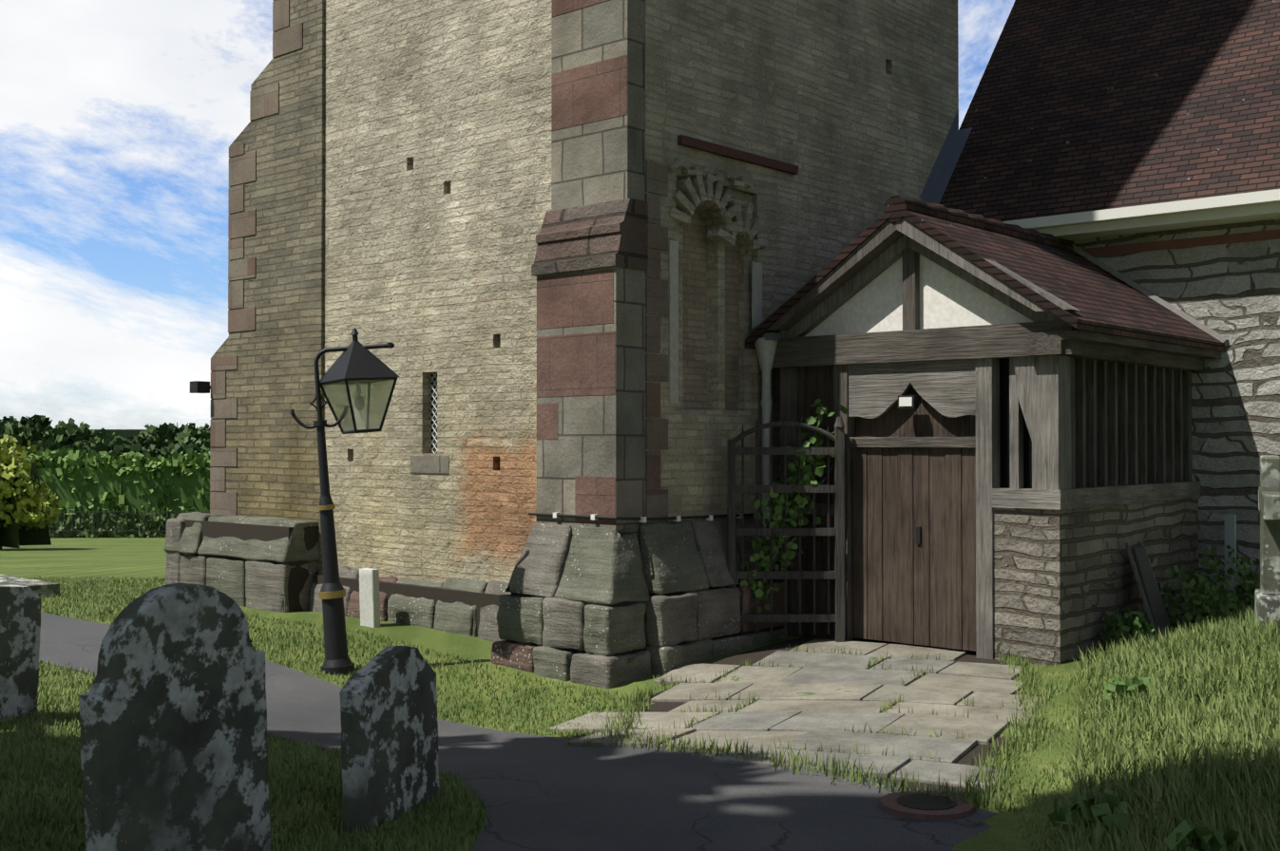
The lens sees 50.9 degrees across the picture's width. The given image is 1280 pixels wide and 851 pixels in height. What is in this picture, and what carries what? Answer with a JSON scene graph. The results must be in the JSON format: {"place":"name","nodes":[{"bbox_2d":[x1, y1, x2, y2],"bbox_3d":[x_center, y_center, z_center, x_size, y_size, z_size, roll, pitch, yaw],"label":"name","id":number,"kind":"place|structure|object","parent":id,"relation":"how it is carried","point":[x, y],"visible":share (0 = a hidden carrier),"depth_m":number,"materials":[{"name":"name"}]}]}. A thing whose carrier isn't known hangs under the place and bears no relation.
{"place":"outdoors","nodes":[
{"label":"outdoors","id":0,"kind":"place"},
{"bbox_2d":[0,0,1015,429],"label":"sky","id":1,"kind":"structure","parent":0,"point":[120,120],"materials":[{"name":"blue"}]},
{"bbox_2d":[38,612,996,850],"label":"path","id":2,"kind":"structure","parent":0,"point":[543,793],"depth_m":6.09,"materials":[{"name":"grey asphalt"}]},
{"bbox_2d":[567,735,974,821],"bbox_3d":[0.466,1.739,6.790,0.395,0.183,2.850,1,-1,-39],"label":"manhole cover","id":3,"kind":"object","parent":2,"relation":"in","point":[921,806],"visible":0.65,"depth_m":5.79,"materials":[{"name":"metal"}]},
{"bbox_2d":[410,134,798,522],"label":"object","id":4,"kind":"object","parent":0,"point":[733,219],"visible":0.67,"depth_m":10.80,"materials":[{"name":"beige stone"}]},
{"bbox_2d":[0,537,1279,850],"bbox_3d":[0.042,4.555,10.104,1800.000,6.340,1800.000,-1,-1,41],"label":"ground","id":5,"kind":"structure","parent":0,"point":[99,557],"depth_m":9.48,"materials":[{"name":"green plant"}]},
{"bbox_2d":[0,585,41,722],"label":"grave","id":6,"kind":"object","parent":5,"relation":"on","point":[20,619],"visible":0.75,"depth_m":7.80,"materials":[{"name":"grey stone"}]},
{"bbox_2d":[0,574,59,596],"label":"ledger","id":7,"kind":"object","parent":6,"relation":"on","point":[39,588],"visible":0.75,"depth_m":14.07,"materials":[{"name":"grey stone"}]},
{"bbox_2d":[0,435,63,550],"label":"bush","id":8,"kind":"object","parent":5,"relation":"on","point":[28,511],"visible":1,"depth_m":35.03,"materials":[{"name":"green plant"}]},
{"bbox_2d":[0,414,210,458],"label":"trees","id":9,"kind":"object","parent":5,"relation":"on","point":[164,440],"visible":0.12,"depth_m":235.14,"materials":[{"name":"green plant"}]},
{"bbox_2d":[9,446,210,538],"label":"hedge","id":10,"kind":"object","parent":5,"relation":"on","point":[78,481],"visible":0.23,"depth_m":58.60,"materials":[{"name":"green plant"}]},
{"bbox_2d":[48,511,207,538],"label":"fence","id":11,"kind":"object","parent":5,"relation":"on","point":[94,531],"visible":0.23,"depth_m":56.36,"materials":[{"name":"black metal"}]},
{"bbox_2d":[78,583,270,850],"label":"grave","id":12,"kind":"object","parent":5,"relation":"on","point":[173,722],"visible":1,"depth_m":4.65,"materials":[{"name":"grey stone"}]},
{"bbox_2d":[289,328,399,674],"bbox_3d":[-2.188,0.554,9.936,0.626,2.550,0.541,1,-1,-39],"label":"lamp post","id":13,"kind":"object","parent":5,"relation":"on","point":[355,383],"visible":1,"depth_m":9.89,"materials":[{"name":"black metal"}]},
{"bbox_2d":[359,568,380,628],"bbox_3d":[-2.351,1.646,11.694,0.205,0.804,0.076,-1,1,41],"label":"marker post","id":14,"kind":"object","parent":5,"relation":"on","point":[369,598],"visible":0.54,"depth_m":11.64,"materials":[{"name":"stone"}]},
{"bbox_2d":[339,646,439,833],"bbox_3d":[-1.065,1.465,5.779,0.108,1.015,0.626,-2,-2,21],"label":"grave","id":15,"kind":"object","parent":5,"relation":"on","point":[388,696],"visible":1,"depth_m":5.68,"materials":[{"name":"grey stone"}]},
{"bbox_2d":[163,512,787,689],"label":"stone plinth","id":16,"kind":"structure","parent":5,"relation":"on","point":[563,574],"depth_m":10.26,"materials":[{"name":"grey stone"}]},
{"bbox_2d":[324,0,958,585],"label":"tower","id":17,"kind":"structure","parent":5,"relation":"on","point":[438,160],"depth_m":11.67,"materials":[{"name":"stone"}]},
{"bbox_2d":[210,0,648,573],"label":"buttresses","id":18,"kind":"structure","parent":17,"relation":"attached to","point":[588,266],"depth_m":10.48,"materials":[{"name":"stone"}]},
{"bbox_2d":[190,381,762,522],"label":"tower fittings","id":19,"kind":"object","parent":17,"relation":"attached to","point":[200,387],"visible":0.9,"depth_m":10.38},
{"bbox_2d":[548,636,1045,798],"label":"paving","id":20,"kind":"structure","parent":5,"relation":"on","point":[796,707],"depth_m":8.26,"materials":[{"name":"stone"}]},
{"bbox_2d":[745,195,1228,666],"bbox_3d":[2.949,0.145,11.312,2.890,3.790,3.024,-1,-1,41],"label":"porch","id":21,"kind":"object","parent":5,"relation":"on","point":[1017,456],"visible":0.98,"depth_m":10.31,"materials":[{"name":"brown wood"}]},
{"bbox_2d":[754,332,781,539],"bbox_3d":[1.056,0.588,11.154,0.225,2.700,0.210,-1,-1,41],"label":"downpipe","id":22,"kind":"object","parent":21,"relation":"attached to","point":[765,344],"visible":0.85,"depth_m":11.13,"materials":[{"name":"grey metal"}]},
{"bbox_2d":[727,410,844,642],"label":"gate","id":23,"kind":"structure","parent":21,"relation":"attached to","point":[837,574],"depth_m":10.61,"materials":[{"name":"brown wood"}]},
{"bbox_2d":[737,399,848,623],"bbox_3d":[1.207,0.676,10.679,0.925,1.781,0.212,0,-1,0],"label":"climbing plant","id":24,"kind":"object","parent":23,"relation":"on","point":[792,510],"visible":0.75,"depth_m":10.66,"materials":[{"name":"green plant"}]},
{"bbox_2d":[919,0,1279,611],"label":"nave","id":25,"kind":"structure","parent":5,"relation":"on","point":[1137,142],"depth_m":12.10,"materials":[{"name":"tile"}]},
{"bbox_2d":[1124,540,1172,640],"bbox_3d":[3.941,1.283,10.368,0.033,0.800,0.440,-22,-15,33],"label":"plank","id":26,"kind":"object","parent":5,"relation":"on","point":[1151,597],"visible":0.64,"depth_m":10.31,"materials":[{"name":"grey wood"}]},
{"bbox_2d":[1048,545,1260,850],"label":"weeds","id":27,"kind":"object","parent":5,"relation":"on","point":[1207,605],"visible":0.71,"depth_m":9.88,"materials":[{"name":"green plant"}]},
{"bbox_2d":[1224,515,1236,609],"bbox_3d":[4.876,1.138,11.099,0.080,0.800,0.030,-1,-1,41],"label":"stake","id":28,"kind":"object","parent":5,"relation":"on","point":[1230,531],"visible":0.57,"depth_m":11.09,"materials":[{"name":"grey wood"}]},
{"bbox_2d":[1254,456,1279,628],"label":"stone pillar","id":29,"kind":"structure","parent":5,"relation":"on","point":[1267,599],"depth_m":9.01,"materials":[{"name":"grey stone"}]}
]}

